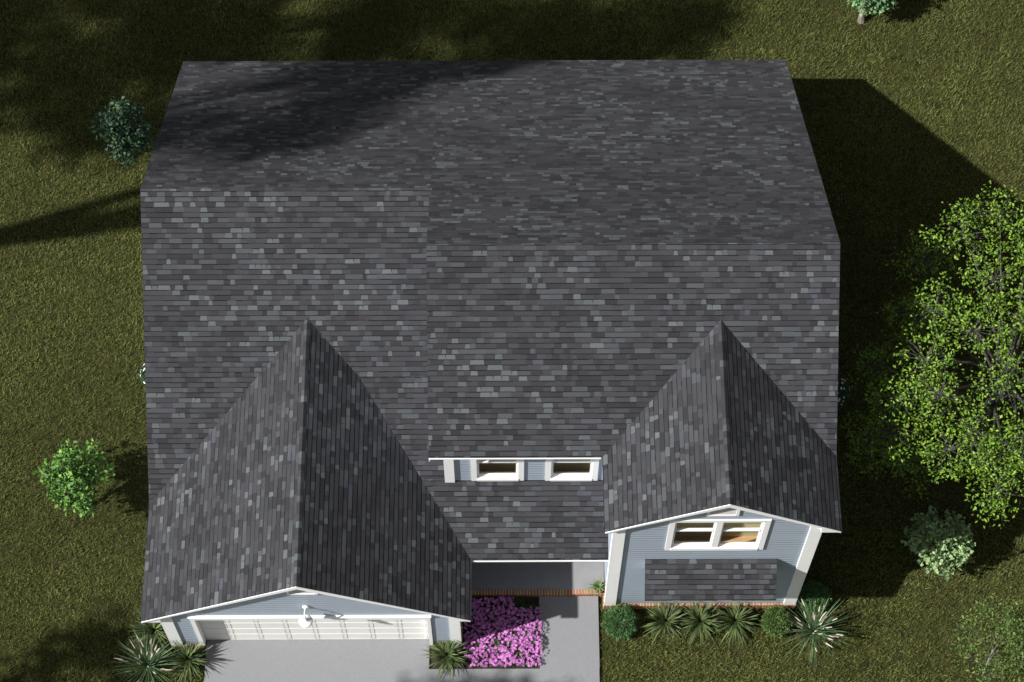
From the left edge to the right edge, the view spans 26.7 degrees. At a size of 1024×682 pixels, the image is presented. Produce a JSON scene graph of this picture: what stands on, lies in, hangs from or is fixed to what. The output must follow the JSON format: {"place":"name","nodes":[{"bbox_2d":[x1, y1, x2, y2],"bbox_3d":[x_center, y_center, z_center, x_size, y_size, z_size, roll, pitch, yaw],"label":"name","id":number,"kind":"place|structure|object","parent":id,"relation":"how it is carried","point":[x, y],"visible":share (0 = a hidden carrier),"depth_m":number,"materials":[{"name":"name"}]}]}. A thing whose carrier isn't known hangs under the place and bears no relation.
{"place":"outdoors","nodes":[
{"label":"outdoors","id":0,"kind":"place"},
{"bbox_2d":[204,639,599,681],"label":"driveway","id":1,"kind":"structure","parent":0,"point":[329,660],"depth_m":47.25,"materials":[{"name":"concrete"}]},
{"bbox_2d":[0,0,1023,681],"bbox_3d":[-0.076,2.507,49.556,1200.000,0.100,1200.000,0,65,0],"label":"ground","id":2,"kind":"structure","parent":0,"point":[868,178],"depth_m":51.67,"materials":[{"name":"green plant"}]},
{"bbox_2d":[32,436,115,518],"bbox_3d":[-9.671,3.104,48.021,1.662,2.182,1.866,22,66,10],"label":"tree","id":3,"kind":"object","parent":2,"relation":"on","point":[64,473],"visible":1,"depth_m":47.59,"materials":[{"name":"green plant"}]},
{"bbox_2d":[88,96,156,167],"bbox_3d":[-9.333,-5.127,51.844,1.604,2.334,1.750,31,68,14],"label":"tree","id":4,"kind":"object","parent":2,"relation":"on","point":[127,140],"visible":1,"depth_m":51.57,"materials":[{"name":"green plant"}]},
{"bbox_2d":[138,363,145,388],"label":"flowering bush","id":5,"kind":"object","parent":2,"relation":"on","point":[142,375],"visible":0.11,"depth_m":49.82,"materials":[{"name":"green plant"}]},
{"bbox_2d":[128,609,169,658],"bbox_3d":[-7.877,6.286,47.273,1.145,0.740,1.271,20,66,9],"label":"spiky plant","id":6,"kind":"object","parent":2,"relation":"on","point":[147,630],"visible":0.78,"depth_m":47.25,"materials":[{"name":"green plant"}]},
{"bbox_2d":[111,625,188,681],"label":"plumed plant","id":7,"kind":"object","parent":2,"relation":"on","point":[148,663],"visible":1,"depth_m":46.92,"materials":[{"name":"green plant"}]},
{"bbox_2d":[164,640,212,681],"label":"spiky plant","id":8,"kind":"object","parent":2,"relation":"on","point":[187,657],"visible":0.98,"depth_m":47.01,"materials":[{"name":"green plant"}]},
{"bbox_2d":[429,597,539,668],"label":"flower bed soil","id":9,"kind":"structure","parent":2,"relation":"on","point":[532,600],"depth_m":47.48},
{"bbox_2d":[421,639,471,681],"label":"spiky plant","id":10,"kind":"object","parent":9,"relation":"on","point":[448,652],"visible":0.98,"depth_m":47.05,"materials":[{"name":"green plant"}]},
{"bbox_2d":[462,596,542,667],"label":"flowers","id":11,"kind":"object","parent":9,"relation":"on","point":[505,642],"visible":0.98,"depth_m":47.45,"materials":[{"name":"pink plant"}]},
{"bbox_2d":[140,59,841,648],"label":"house","id":12,"kind":"structure","parent":2,"relation":"on","point":[432,347],"depth_m":45.64,"materials":[{"name":"grey tile"}]},
{"bbox_2d":[299,606,312,627],"bbox_3d":[-4.298,5.726,44.935,0.296,0.297,0.398,0,65,0],"label":"wall lamp","id":13,"kind":"object","parent":12,"relation":"attached to","point":[305,620],"visible":1,"depth_m":44.98,"materials":[{"name":"white metal"}]},
{"bbox_2d":[198,620,428,639],"bbox_3d":[-4.262,6.127,46.653,4.915,1.925,0.042,0,65,0],"label":"garage door","id":14,"kind":"structure","parent":12,"relation":"in","point":[212,629],"depth_m":46.90,"materials":[{"name":"paint"}]},
{"bbox_2d":[471,459,523,480],"bbox_3d":[-0.306,2.570,45.349,1.117,1.678,0.132,0,65,0],"label":"window","id":15,"kind":"structure","parent":12,"relation":"in","point":[475,475],"depth_m":45.88,"materials":[{"name":"white paint"}]},
{"bbox_2d":[545,459,598,480],"bbox_3d":[1.261,2.567,45.357,1.116,1.690,0.132,0,65,0],"label":"window","id":16,"kind":"structure","parent":12,"relation":"in","point":[594,463],"depth_m":45.83,"materials":[{"name":"white paint"}]},
{"bbox_2d":[587,574,604,595],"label":"potted plant","id":17,"kind":"object","parent":12,"relation":"on","point":[598,587],"visible":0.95,"depth_m":47.68,"materials":[{"name":"green plant"}]},
{"bbox_2d":[665,519,771,550],"bbox_3d":[4.152,3.887,43.737,2.017,1.715,0.132,0,65,0],"label":"window","id":18,"kind":"structure","parent":12,"relation":"in","point":[714,544],"depth_m":43.84,"materials":[{"name":"white paint"}]},
{"bbox_2d":[539,596,599,668],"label":"walkway","id":19,"kind":"structure","parent":2,"relation":"on","point":[569,634],"depth_m":47.58,"materials":[{"name":"concrete"}]},
{"bbox_2d":[601,602,639,641],"bbox_3d":[2.369,6.141,47.393,0.880,0.739,0.877,0,65,0],"label":"round bush","id":20,"kind":"object","parent":2,"relation":"on","point":[616,615],"visible":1,"depth_m":47.33,"materials":[{"name":"green plant"}]},
{"bbox_2d":[637,601,690,643],"bbox_3d":[3.378,6.101,47.396,1.234,0.716,1.113,-36,70,-16],"label":"spiky plant","id":21,"kind":"object","parent":2,"relation":"on","point":[666,621],"visible":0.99,"depth_m":47.38,"materials":[{"name":"green plant"}]},
{"bbox_2d":[679,601,722,646],"bbox_3d":[4.126,6.126,47.396,1.163,0.714,1.233,0,65,0],"label":"spiky plant","id":22,"kind":"object","parent":2,"relation":"on","point":[700,620],"visible":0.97,"depth_m":47.37,"materials":[{"name":"green plant"}]},
{"bbox_2d":[709,602,762,649],"bbox_3d":[4.914,6.163,47.330,1.247,0.714,1.193,0,65,0],"label":"spiky plant","id":23,"kind":"object","parent":2,"relation":"on","point":[735,620],"visible":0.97,"depth_m":47.37,"materials":[{"name":"green plant"}]},
{"bbox_2d":[759,603,792,638],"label":"round bush","id":24,"kind":"object","parent":2,"relation":"on","point":[771,616],"visible":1,"depth_m":47.36,"materials":[{"name":"green plant"}]},
{"bbox_2d":[798,579,832,614],"bbox_3d":[6.678,5.646,47.670,0.748,0.670,0.799,40,71,17],"label":"round bush","id":25,"kind":"object","parent":2,"relation":"on","point":[820,590],"visible":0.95,"depth_m":47.59,"materials":[{"name":"green plant"}]},
{"bbox_2d":[779,591,853,664],"bbox_3d":[6.595,6.235,47.185,1.827,1.035,1.887,38,70,16],"label":"plumed plant","id":26,"kind":"object","parent":2,"relation":"on","point":[813,627],"visible":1,"depth_m":47.24,"materials":[{"name":"green plant"}]},
{"bbox_2d":[837,374,850,410],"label":"flowering bush","id":27,"kind":"object","parent":2,"relation":"on","point":[841,389],"visible":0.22,"depth_m":49.65,"materials":[{"name":"green plant"}]},
{"bbox_2d":[844,0,896,23],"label":"tree","id":28,"kind":"object","parent":2,"relation":"on","point":[862,6],"visible":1,"depth_m":53.77,"materials":[{"name":"green plant"}]},
{"bbox_2d":[838,180,1023,528],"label":"tree","id":29,"kind":"object","parent":2,"relation":"on","point":[1006,383],"visible":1,"depth_m":45.10,"materials":[{"name":"green plant"}]},
{"bbox_2d":[901,505,975,580],"bbox_3d":[9.382,4.479,47.726,1.571,1.764,1.452,31,68,14],"label":"bush","id":30,"kind":"object","parent":2,"relation":"on","point":[929,531],"visible":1,"depth_m":47.37,"materials":[{"name":"green plant"}]},
{"bbox_2d":[949,596,1023,681],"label":"sapling","id":31,"kind":"object","parent":2,"relation":"on","point":[995,667],"visible":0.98,"depth_m":45.92,"materials":[{"name":"green plant"}]},
{"bbox_2d":[989,595,1023,672],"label":"sapling","id":32,"kind":"object","parent":2,"relation":"on","point":[1020,630],"visible":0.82,"depth_m":45.62,"materials":[{"name":"green plant"}]}
]}

